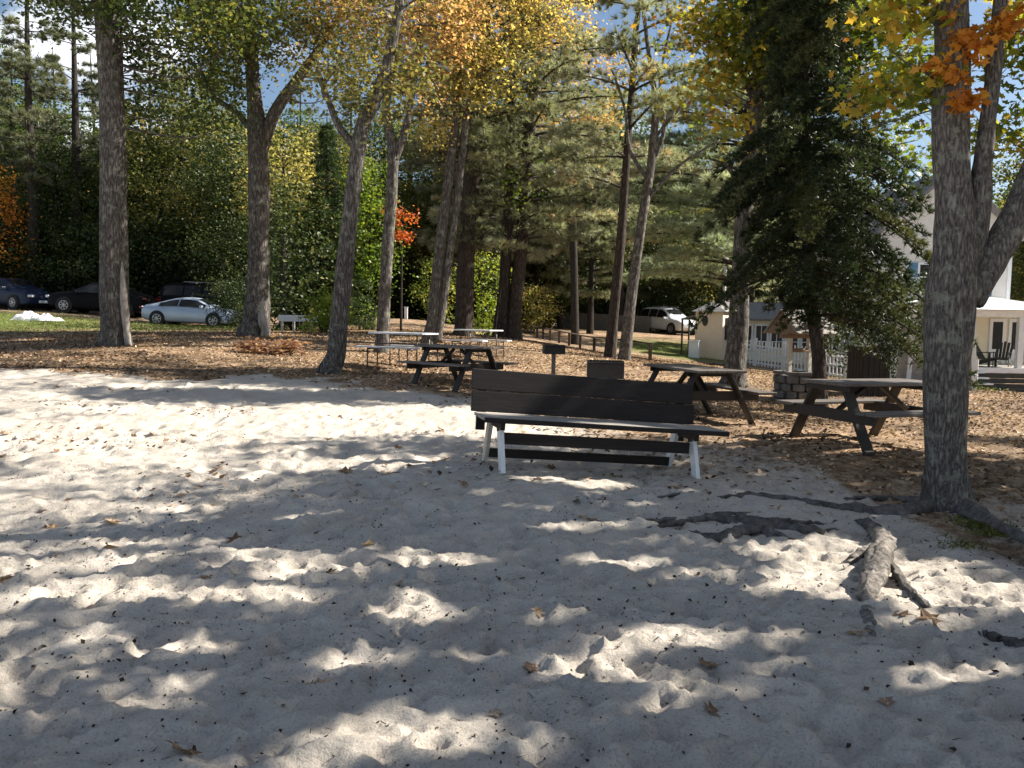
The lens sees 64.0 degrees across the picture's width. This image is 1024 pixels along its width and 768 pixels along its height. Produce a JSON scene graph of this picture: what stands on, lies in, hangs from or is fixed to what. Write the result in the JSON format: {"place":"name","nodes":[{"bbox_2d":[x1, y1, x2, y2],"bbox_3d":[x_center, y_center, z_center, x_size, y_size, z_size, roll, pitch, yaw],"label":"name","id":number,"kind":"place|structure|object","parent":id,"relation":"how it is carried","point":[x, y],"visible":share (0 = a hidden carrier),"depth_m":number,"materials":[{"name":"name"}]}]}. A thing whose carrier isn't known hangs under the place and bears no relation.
{"place":"outdoors","nodes":[
{"label":"outdoors","id":0,"kind":"place"},
{"bbox_2d":[0,309,349,335],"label":"grass","id":1,"kind":"structure","parent":0,"point":[131,324],"depth_m":28.07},
{"bbox_2d":[0,306,1023,767],"bbox_3d":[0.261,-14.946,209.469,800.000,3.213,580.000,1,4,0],"label":"ground","id":2,"kind":"structure","parent":0,"point":[830,706],"depth_m":4.64,"materials":[{"name":"sand"}]},
{"bbox_2d":[0,45,44,237],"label":"pine tree","id":3,"kind":"object","parent":2,"relation":"on","point":[4,84],"visible":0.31,"depth_m":44.62,"materials":[{"name":"green plant"}]},
{"bbox_2d":[0,165,44,307],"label":"leafy bush","id":4,"kind":"object","parent":2,"relation":"on","point":[14,218],"visible":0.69,"depth_m":40.92,"materials":[{"name":"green plant"}]},
{"bbox_2d":[0,278,52,309],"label":"parked car","id":5,"kind":"object","parent":2,"relation":"on","point":[16,294],"visible":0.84,"depth_m":38.71,"materials":[{"name":"blue paint"}]},
{"bbox_2d":[0,3,66,215],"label":"woodland tree","id":6,"kind":"object","parent":2,"relation":"on","point":[14,79],"visible":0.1,"depth_m":49.52,"materials":[{"name":"green plant"}]},
{"bbox_2d":[0,0,71,308],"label":"pine tree","id":7,"kind":"object","parent":2,"relation":"on","point":[32,179],"visible":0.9,"depth_m":41.05,"materials":[{"name":"green plant"}]},
{"bbox_2d":[10,311,62,320],"bbox_3d":[-17.323,-2.493,29.916,1.794,0.359,0.867,1,4,0],"label":"pile","id":8,"kind":"object","parent":2,"relation":"on","point":[24,315],"visible":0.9,"depth_m":29.70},
{"bbox_2d":[0,77,98,260],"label":"woodland tree","id":9,"kind":"object","parent":2,"relation":"on","point":[60,136],"visible":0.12,"depth_m":45.60,"materials":[{"name":"green plant"}]},
{"bbox_2d":[0,207,98,308],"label":"glossy shrub","id":10,"kind":"object","parent":2,"relation":"on","point":[12,249],"visible":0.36,"depth_m":41.31,"materials":[{"name":"green plant"}]},
{"bbox_2d":[0,131,99,289],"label":"woodland tree","id":11,"kind":"object","parent":2,"relation":"on","point":[53,200],"visible":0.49,"depth_m":42.84,"materials":[{"name":"green plant"}]},
{"bbox_2d":[21,0,99,287],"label":"pine tree","id":12,"kind":"object","parent":2,"relation":"on","point":[77,142],"visible":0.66,"depth_m":42.78,"materials":[{"name":"green plant"}]},
{"bbox_2d":[11,225,134,311],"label":"glossy shrub","id":13,"kind":"object","parent":2,"relation":"on","point":[46,264],"visible":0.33,"depth_m":41.06,"materials":[{"name":"green plant"}]},
{"bbox_2d":[60,53,98,213],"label":"pine tree","id":14,"kind":"object","parent":2,"relation":"on","point":[88,64],"visible":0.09,"depth_m":48.58,"materials":[{"name":"green plant"}]},
{"bbox_2d":[45,283,160,316],"bbox_3d":[-19.121,-3.964,38.335,4.706,1.531,2.207,4,4,0],"label":"parked car","id":15,"kind":"object","parent":2,"relation":"on","point":[83,299],"visible":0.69,"depth_m":37.48,"materials":[{"name":"black paint"}]},
{"bbox_2d":[39,196,182,311],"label":"glossy shrub","id":16,"kind":"object","parent":2,"relation":"on","point":[90,232],"visible":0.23,"depth_m":41.16,"materials":[{"name":"green plant"}]},
{"bbox_2d":[70,122,207,290],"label":"woodland tree","id":17,"kind":"object","parent":2,"relation":"on","point":[130,178],"visible":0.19,"depth_m":42.82,"materials":[{"name":"green plant"}]},
{"bbox_2d":[80,225,200,301],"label":"glossy shrub","id":18,"kind":"object","parent":2,"relation":"on","point":[137,261],"visible":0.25,"depth_m":40.80,"materials":[{"name":"green plant"}]},
{"bbox_2d":[125,31,179,287],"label":"pine tree","id":19,"kind":"object","parent":2,"relation":"on","point":[141,95],"visible":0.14,"depth_m":44.76,"materials":[{"name":"green plant"}]},
{"bbox_2d":[80,46,247,282],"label":"woodland tree","id":20,"kind":"object","parent":2,"relation":"on","point":[181,157],"visible":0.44,"depth_m":41.75,"materials":[{"name":"green plant"}]},
{"bbox_2d":[1,0,336,346],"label":"oak tree","id":21,"kind":"object","parent":2,"relation":"on","point":[108,23],"visible":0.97,"depth_m":17.56,"materials":[{"name":"green plant"}]},
{"bbox_2d":[128,195,246,295],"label":"glossy shrub","id":22,"kind":"object","parent":2,"relation":"on","point":[159,246],"visible":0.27,"depth_m":41.22,"materials":[{"name":"green plant"}]},
{"bbox_2d":[139,297,238,327],"bbox_3d":[-14.078,-3.166,36.282,4.344,1.331,2.019,3,4,4],"label":"parked car","id":23,"kind":"object","parent":2,"relation":"on","point":[180,310],"visible":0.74,"depth_m":35.53,"materials":[{"name":"silver metal"}]},
{"bbox_2d":[137,136,241,281],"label":"woodland tree","id":24,"kind":"object","parent":2,"relation":"on","point":[193,191],"visible":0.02,"depth_m":44.14,"materials":[{"name":"green plant"}]},
{"bbox_2d":[157,281,242,308],"bbox_3d":[-14.753,-4.059,40.330,4.726,1.838,2.247,2,4,-4],"label":"parked car","id":25,"kind":"object","parent":2,"relation":"on","point":[173,290],"visible":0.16,"depth_m":39.45,"materials":[{"name":"black paint"}]},
{"bbox_2d":[158,219,246,287],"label":"glossy shrub","id":26,"kind":"object","parent":2,"relation":"on","point":[188,264],"visible":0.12,"depth_m":41.41,"materials":[{"name":"green plant"}]},
{"bbox_2d":[155,124,291,292],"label":"woodland tree","id":27,"kind":"object","parent":2,"relation":"on","point":[200,174],"visible":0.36,"depth_m":40.37,"materials":[{"name":"green plant"}]},
{"bbox_2d":[196,273,277,327],"bbox_3d":[-10.855,-3.241,32.825,2.998,2.331,3.009,-3,6,-42],"label":"glossy shrub","id":28,"kind":"object","parent":2,"relation":"on","point":[227,304],"visible":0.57,"depth_m":32.42,"materials":[{"name":"green plant"}]},
{"bbox_2d":[177,206,302,313],"bbox_3d":[-13.082,-5.618,39.573,6.528,5.591,6.630,1,4,0],"label":"glossy shrub","id":29,"kind":"object","parent":2,"relation":"on","point":[233,243],"visible":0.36,"depth_m":38.85,"materials":[{"name":"green plant"}]},
{"bbox_2d":[230,334,312,355],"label":"fern clump","id":30,"kind":"object","parent":2,"relation":"on","point":[283,347],"visible":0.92,"depth_m":17.34,"materials":[{"name":"brown plant"}]},
{"bbox_2d":[151,0,394,335],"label":"oak tree","id":31,"kind":"object","parent":2,"relation":"on","point":[256,314],"visible":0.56,"depth_m":20.43,"materials":[{"name":"green plant"}]},
{"bbox_2d":[236,160,321,312],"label":"woodland tree","id":32,"kind":"object","parent":2,"relation":"on","point":[286,218],"visible":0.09,"depth_m":44.68,"materials":[{"name":"green plant"}]},
{"bbox_2d":[217,113,342,314],"bbox_3d":[-10.324,-7.251,37.531,5.650,10.198,5.502,-2,5,-38],"label":"oak tree","id":33,"kind":"object","parent":2,"relation":"on","point":[284,166],"visible":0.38,"depth_m":37.11,"materials":[{"name":"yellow plant"}]},
{"bbox_2d":[227,98,366,312],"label":"woodland tree","id":34,"kind":"object","parent":2,"relation":"on","point":[293,130],"visible":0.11,"depth_m":48.85,"materials":[{"name":"green plant"}]},
{"bbox_2d":[234,166,360,330],"bbox_3d":[-7.695,-4.616,28.764,4.640,5.920,4.439,1,4,0],"label":"rhododendron","id":35,"kind":"object","parent":2,"relation":"on","point":[282,209],"visible":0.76,"depth_m":28.34,"materials":[{"name":"green plant"}]},
{"bbox_2d":[278,315,317,331],"bbox_3d":[-6.779,-1.819,25.973,1.250,0.720,0.085,1,4,3],"label":"bench","id":36,"kind":"object","parent":2,"relation":"on","point":[292,318],"visible":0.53,"depth_m":25.93,"materials":[{"name":"white paint"}]},
{"bbox_2d":[275,75,321,211],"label":"pine tree","id":37,"kind":"object","parent":2,"relation":"on","point":[297,92],"visible":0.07,"depth_m":56.78,"materials":[{"name":"green plant"}]},
{"bbox_2d":[271,117,376,330],"bbox_3d":[-6.785,-5.646,29.555,3.880,8.300,3.944,1,4,0],"label":"spruce tree","id":38,"kind":"object","parent":2,"relation":"on","point":[327,156],"visible":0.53,"depth_m":29.35,"materials":[{"name":"plant"}]},
{"bbox_2d":[297,282,360,332],"bbox_3d":[-5.590,-2.219,24.967,1.824,1.777,2.060,1,4,0],"label":"leafy bush","id":39,"kind":"object","parent":2,"relation":"on","point":[326,304],"visible":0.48,"depth_m":24.65,"materials":[{"name":"green plant"}]},
{"bbox_2d":[270,110,409,277],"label":"woodland tree","id":40,"kind":"object","parent":2,"relation":"on","point":[344,153],"visible":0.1,"depth_m":45.70,"materials":[{"name":"green plant"}]},
{"bbox_2d":[322,149,418,329],"bbox_3d":[-5.491,-5.207,30.637,3.828,6.768,3.429,1,4,0],"label":"leafy bush","id":41,"kind":"object","parent":2,"relation":"on","point":[373,205],"visible":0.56,"depth_m":30.36,"materials":[{"name":"green plant"}]},
{"bbox_2d":[318,99,438,296],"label":"woodland tree","id":42,"kind":"object","parent":2,"relation":"on","point":[376,135],"visible":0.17,"depth_m":49.98,"materials":[{"name":"green plant"}]},
{"bbox_2d":[255,0,519,373],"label":"oak tree","id":43,"kind":"object","parent":2,"relation":"on","point":[333,360],"visible":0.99,"depth_m":14.64,"materials":[{"name":"yellow plant"}]},
{"bbox_2d":[362,262,430,318],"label":"glossy shrub","id":44,"kind":"object","parent":2,"relation":"on","point":[397,295],"visible":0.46,"depth_m":51.19,"materials":[{"name":"green plant"}]},
{"bbox_2d":[355,332,438,370],"bbox_3d":[-2.154,-0.658,16.199,1.360,0.720,1.284,3,5,27],"label":"camp table","id":45,"kind":"object","parent":2,"relation":"on","point":[407,346],"visible":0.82,"depth_m":15.98,"materials":[{"name":"metal"}]},
{"bbox_2d":[379,198,421,330],"bbox_3d":[-4.256,-4.148,30.680,1.735,5.614,1.598,1,4,0],"label":"maple sapling","id":46,"kind":"object","parent":2,"relation":"on","point":[401,234],"visible":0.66,"depth_m":30.70,"materials":[{"name":"orange plant"}]},
{"bbox_2d":[291,0,530,352],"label":"maple tree","id":47,"kind":"object","parent":2,"relation":"on","point":[395,148],"visible":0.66,"depth_m":18.59,"materials":[{"name":"yellow plant"}]},
{"bbox_2d":[397,253,456,326],"bbox_3d":[-3.324,-4.046,35.916,3.278,3.536,3.115,1,4,0],"label":"leafy bush","id":48,"kind":"object","parent":2,"relation":"on","point":[425,281],"visible":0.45,"depth_m":35.66,"materials":[{"name":"green plant"}]},
{"bbox_2d":[362,99,500,293],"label":"woodland tree","id":49,"kind":"object","parent":2,"relation":"on","point":[423,195],"visible":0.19,"depth_m":48.15,"materials":[{"name":"green plant"}]},
{"bbox_2d":[394,254,478,321],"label":"glossy shrub","id":50,"kind":"object","parent":2,"relation":"on","point":[424,311],"visible":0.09,"depth_m":53.08,"materials":[{"name":"green plant"}]},
{"bbox_2d":[396,344,517,391],"bbox_3d":[-0.937,-0.287,14.020,1.537,0.734,1.413,5,6,42],"label":"picnic table","id":51,"kind":"object","parent":2,"relation":"on","point":[455,366],"visible":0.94,"depth_m":13.87,"materials":[{"name":"brown wood"}]},
{"bbox_2d":[407,109,546,326],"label":"pine tree","id":52,"kind":"object","parent":2,"relation":"on","point":[423,188],"visible":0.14,"depth_m":46.79,"materials":[{"name":"green plant"}]},
{"bbox_2d":[444,329,511,357],"bbox_3d":[-0.796,-0.959,19.284,1.152,0.644,1.132,4,5,36],"label":"camp table","id":53,"kind":"object","parent":2,"relation":"on","point":[479,339],"visible":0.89,"depth_m":19.17,"materials":[{"name":"wood"}]},
{"bbox_2d":[390,0,585,336],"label":"pine tree","id":54,"kind":"object","parent":2,"relation":"on","point":[464,306],"visible":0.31,"depth_m":24.39,"materials":[{"name":"green plant"}]},
{"bbox_2d":[453,248,529,334],"bbox_3d":[-0.866,-3.569,32.717,2.918,3.764,3.021,-2,5,-34],"label":"leafy bush","id":55,"kind":"object","parent":2,"relation":"on","point":[484,319],"visible":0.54,"depth_m":32.51,"materials":[{"name":"green plant"}]},
{"bbox_2d":[402,0,611,343],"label":"maple tree","id":56,"kind":"object","parent":2,"relation":"on","point":[440,282],"visible":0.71,"depth_m":20.43,"materials":[{"name":"plant"}]},
{"bbox_2d":[3,373,1011,525],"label":"fallen leaves","id":57,"kind":"object","parent":2,"relation":"on","point":[188,475],"visible":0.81,"depth_m":7.74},
{"bbox_2d":[0,118,1019,331],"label":"woods","id":58,"kind":"object","parent":2,"relation":"on","point":[422,317],"depth_m":76.14,"materials":[{"name":"green plant"}]},
{"bbox_2d":[0,426,1023,767],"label":"debris","id":59,"kind":"object","parent":2,"relation":"on","point":[422,608],"visible":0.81,"depth_m":4.23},
{"bbox_2d":[0,323,1023,520],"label":"leaf litter","id":60,"kind":"object","parent":2,"relation":"on","point":[216,333],"visible":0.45,"depth_m":15.69,"materials":[{"name":"brown plant"}]},
{"bbox_2d":[8,429,1023,759],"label":"twig scraps","id":61,"kind":"object","parent":2,"relation":"on","point":[520,577],"visible":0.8,"depth_m":4.20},
{"bbox_2d":[13,489,1023,764],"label":"acorn caps","id":62,"kind":"object","parent":2,"relation":"on","point":[909,663],"visible":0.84,"depth_m":4.23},
{"bbox_2d":[481,131,557,336],"bbox_3d":[0.244,-4.223,25.151,2.494,6.910,2.171,1,4,0],"label":"oak tree","id":63,"kind":"object","parent":2,"relation":"on","point":[518,204],"visible":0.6,"depth_m":25.12,"materials":[{"name":"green plant"}]},
{"bbox_2d":[414,0,639,339],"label":"pine tree","id":64,"kind":"object","parent":2,"relation":"on","point":[509,314],"visible":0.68,"depth_m":24.98,"materials":[{"name":"green plant"}]},
{"bbox_2d":[521,279,564,333],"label":"leafy bush","id":65,"kind":"object","parent":2,"relation":"on","point":[534,321],"visible":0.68,"depth_m":46.29,"materials":[{"name":"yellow plant"}]},
{"bbox_2d":[488,103,606,328],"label":"pine tree","id":66,"kind":"object","parent":2,"relation":"on","point":[551,274],"visible":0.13,"depth_m":50.63,"materials":[{"name":"green plant"}]},
{"bbox_2d":[542,344,565,373],"bbox_3d":[0.761,-0.255,14.992,0.382,0.920,0.374,1,4,-6],"label":"pedestal grill","id":67,"kind":"object","parent":2,"relation":"on","point":[553,350],"visible":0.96,"depth_m":14.85,"materials":[{"name":"black metal"}]},
{"bbox_2d":[495,138,615,328],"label":"woodland tree","id":68,"kind":"object","parent":2,"relation":"on","point":[560,320],"visible":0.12,"depth_m":52.88,"materials":[{"name":"green plant"}]},
{"bbox_2d":[516,17,646,344],"bbox_3d":[2.772,-9.253,37.651,6.972,16.323,7.072,1,4,0],"label":"maple tree","id":69,"kind":"object","parent":2,"relation":"on","point":[574,292],"visible":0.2,"depth_m":37.58,"materials":[{"name":"yellow plant"}]},
{"bbox_2d":[563,268,610,313],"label":"glossy shrub","id":70,"kind":"object","parent":2,"relation":"on","point":[603,306],"visible":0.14,"depth_m":58.91,"materials":[{"name":"green plant"}]},
{"bbox_2d":[524,321,651,360],"bbox_3d":[2.303,-2.099,36.665,0.499,1.375,23.869,0,4,-8],"label":"rail fence","id":71,"kind":"object","parent":2,"relation":"on","point":[594,346],"visible":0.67,"depth_m":33.26,"materials":[{"name":"brown wood"}]},
{"bbox_2d":[528,108,668,333],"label":"pine tree","id":72,"kind":"object","parent":2,"relation":"on","point":[592,258],"visible":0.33,"depth_m":48.81,"materials":[{"name":"green plant"}]},
{"bbox_2d":[471,368,729,478],"bbox_3d":[0.818,0.407,7.760,2.410,0.909,0.679,4,3,-14],"label":"park bench","id":73,"kind":"object","parent":2,"relation":"on","point":[485,403],"visible":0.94,"depth_m":7.82,"materials":[{"name":"brown wood"}]},
{"bbox_2d":[587,360,623,399],"bbox_3d":[1.314,0.145,11.611,0.512,0.950,0.434,1,4,4],"label":"trash can","id":74,"kind":"object","parent":2,"relation":"on","point":[611,369],"visible":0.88,"depth_m":11.43,"materials":[{"name":"black metal"}]},
{"bbox_2d":[563,312,649,331],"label":"board fence","id":75,"kind":"object","parent":2,"relation":"on","point":[641,323],"visible":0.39,"depth_m":55.81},
{"bbox_2d":[530,0,707,357],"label":"pine tree","id":76,"kind":"object","parent":2,"relation":"on","point":[623,38],"visible":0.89,"depth_m":21.96,"materials":[{"name":"green plant"}]},
{"bbox_2d":[561,82,692,314],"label":"woodland tree","id":77,"kind":"object","parent":2,"relation":"on","point":[621,305],"visible":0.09,"depth_m":54.22,"materials":[{"name":"green plant"}]},
{"bbox_2d":[592,148,694,315],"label":"pine tree","id":78,"kind":"object","parent":2,"relation":"on","point":[644,296],"visible":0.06,"depth_m":56.60,"materials":[{"name":"green plant"}]},
{"bbox_2d":[589,6,719,360],"bbox_3d":[3.839,-7.272,22.659,4.370,13.902,4.229,5,6,40],"label":"birch tree","id":79,"kind":"object","parent":2,"relation":"on","point":[626,339],"visible":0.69,"depth_m":22.08,"materials":[{"name":"yellow plant"}]},
{"bbox_2d":[639,306,695,334],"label":"parked car","id":80,"kind":"object","parent":2,"relation":"on","point":[665,319],"visible":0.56,"depth_m":54.05,"materials":[{"name":"silver metal"}]},
{"bbox_2d":[639,271,717,332],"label":"glossy shrub","id":81,"kind":"object","parent":2,"relation":"on","point":[680,296],"visible":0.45,"depth_m":56.52,"materials":[{"name":"green plant"}]},
{"bbox_2d":[641,155,731,315],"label":"woodland tree","id":82,"kind":"object","parent":2,"relation":"on","point":[696,283],"visible":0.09,"depth_m":56.98,"materials":[{"name":"green plant"}]},
{"bbox_2d":[603,20,801,286],"bbox_3d":[6.437,-6.990,28.593,7.114,13.774,7.141,-3,6,-40],"label":"pine tree","id":83,"kind":"object","parent":2,"relation":"on","point":[684,262],"visible":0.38,"depth_m":27.75,"materials":[{"name":"green plant"}]},
{"bbox_2d":[680,302,728,359],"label":"pump shed","id":84,"kind":"structure","parent":2,"relation":"on","point":[711,331],"depth_m":37.26,"materials":[{"name":"beige"}]},
{"bbox_2d":[641,363,776,424],"bbox_3d":[2.607,0.149,11.942,1.682,0.798,1.830,0,4,-14],"label":"picnic table","id":85,"kind":"object","parent":2,"relation":"on","point":[703,392],"visible":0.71,"depth_m":11.46,"materials":[{"name":"brown wood"}]},
{"bbox_2d":[686,98,830,302],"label":"pine tree","id":86,"kind":"object","parent":2,"relation":"on","point":[751,297],"visible":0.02,"depth_m":44.07,"materials":[{"name":"green plant"}]},
{"bbox_2d":[723,302,838,366],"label":"cottage","id":87,"kind":"structure","parent":2,"relation":"on","point":[759,321],"depth_m":38.92,"materials":[{"name":"beige"}]},
{"bbox_2d":[754,324,768,349],"bbox_3d":[11.833,-2.219,38.897,0.676,1.240,0.082,1,4,0],"label":"window","id":88,"kind":"structure","parent":87,"relation":"in","point":[759,329],"depth_m":38.89,"materials":[{"name":"white paint"}]},
{"bbox_2d":[746,338,846,377],"bbox_3d":[11.362,-1.107,34.249,0.110,1.774,5.786,-2,5,-37],"label":"picket fence","id":89,"kind":"object","parent":2,"relation":"on","point":[754,362],"visible":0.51,"depth_m":34.28,"materials":[{"name":"white paint"}]},
{"bbox_2d":[763,309,837,400],"bbox_3d":[5.465,-0.502,15.599,0.980,1.816,0.940,-1,5,-24],"label":"wishing well","id":90,"kind":"object","parent":2,"relation":"on","point":[789,384],"visible":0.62,"depth_m":15.40,"materials":[{"name":"stone"}]},
{"bbox_2d":[578,0,1023,647],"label":"oak tree","id":91,"kind":"object","parent":2,"relation":"on","point":[972,252],"visible":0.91,"depth_m":6.81,"materials":[{"name":"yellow plant"}]},
{"bbox_2d":[630,0,989,386],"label":"oak tree","id":92,"kind":"object","parent":2,"relation":"on","point":[731,21],"visible":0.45,"depth_m":16.06,"materials":[{"name":"yellow plant"}]},
{"bbox_2d":[687,0,987,406],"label":"hemlock tree","id":93,"kind":"object","parent":2,"relation":"on","point":[804,177],"visible":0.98,"depth_m":13.23,"materials":[{"name":"plant"}]},
{"bbox_2d":[846,345,892,396],"bbox_3d":[7.401,-0.262,17.019,0.680,1.050,0.680,0,4,-8],"label":"litter bin","id":94,"kind":"object","parent":2,"relation":"on","point":[865,366],"visible":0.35,"depth_m":16.74,"materials":[{"name":"brown wood"}]},
{"bbox_2d":[827,265,926,377],"bbox_3d":[11.780,-1.818,25.807,4.474,4.096,4.176,1,4,0],"label":"evergreen shrub","id":95,"kind":"object","parent":2,"relation":"on","point":[892,360],"visible":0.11,"depth_m":25.79,"materials":[{"name":"green plant"}]},
{"bbox_2d":[776,378,980,455],"bbox_3d":[4.313,0.360,9.799,1.500,0.798,1.682,0,5,-19],"label":"picnic table","id":96,"kind":"object","parent":2,"relation":"on","point":[881,411],"visible":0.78,"depth_m":9.68,"materials":[{"name":"brown wood"}]},
{"bbox_2d":[816,175,1023,383],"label":"house","id":97,"kind":"structure","parent":2,"relation":"on","point":[1001,289],"depth_m":34.66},
{"bbox_2d":[893,300,975,390],"bbox_3d":[10.314,-0.968,19.972,1.677,2.681,1.400,2,4,12],"label":"shingled booth","id":98,"kind":"object","parent":2,"relation":"on","point":[905,372],"visible":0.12,"depth_m":19.57,"materials":[{"name":"grey wood"}]},
{"bbox_2d":[920,514,1023,552],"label":"moss","id":99,"kind":"object","parent":2,"relation":"on","point":[973,524],"visible":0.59,"depth_m":6.12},
{"bbox_2d":[976,297,1023,392],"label":"porch","id":100,"kind":"object","parent":2,"relation":"on","point":[999,320],"visible":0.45,"depth_m":31.70,"materials":[{"name":"grey wood"}]},
{"bbox_2d":[987,319,1006,362],"bbox_3d":[20.482,-1.817,34.596,0.690,1.880,0.067,1,4,0],"label":"glazed door","id":101,"kind":"structure","parent":100,"relation":"in","point":[997,327],"depth_m":34.57,"materials":[{"name":"white paint"}]},
{"bbox_2d":[992,341,1013,366],"bbox_3d":[19.715,-1.195,32.878,0.710,1.029,0.931,5,6,40],"label":"garden chair","id":102,"kind":"object","parent":100,"relation":"on","point":[1006,356],"visible":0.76,"depth_m":32.94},
{"bbox_2d":[1006,319,1023,363],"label":"glazed door","id":103,"kind":"structure","parent":100,"relation":"in","point":[1012,323],"depth_m":34.58,"materials":[{"name":"white paint"}]},
{"bbox_2d":[992,118,1023,301],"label":"woodland tree","id":104,"kind":"object","parent":2,"relation":"on","point":[1008,177],"visible":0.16,"depth_m":46.17,"materials":[{"name":"green plant"}]},
{"bbox_2d":[1010,241,1023,300],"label":"woodland tree","id":105,"kind":"object","parent":2,"relation":"on","point":[1016,283],"visible":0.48,"depth_m":44.52,"materials":[{"name":"green plant"}]},
{"bbox_2d":[0,0,1023,323],"label":"sky","id":106,"kind":"structure","parent":0,"point":[976,9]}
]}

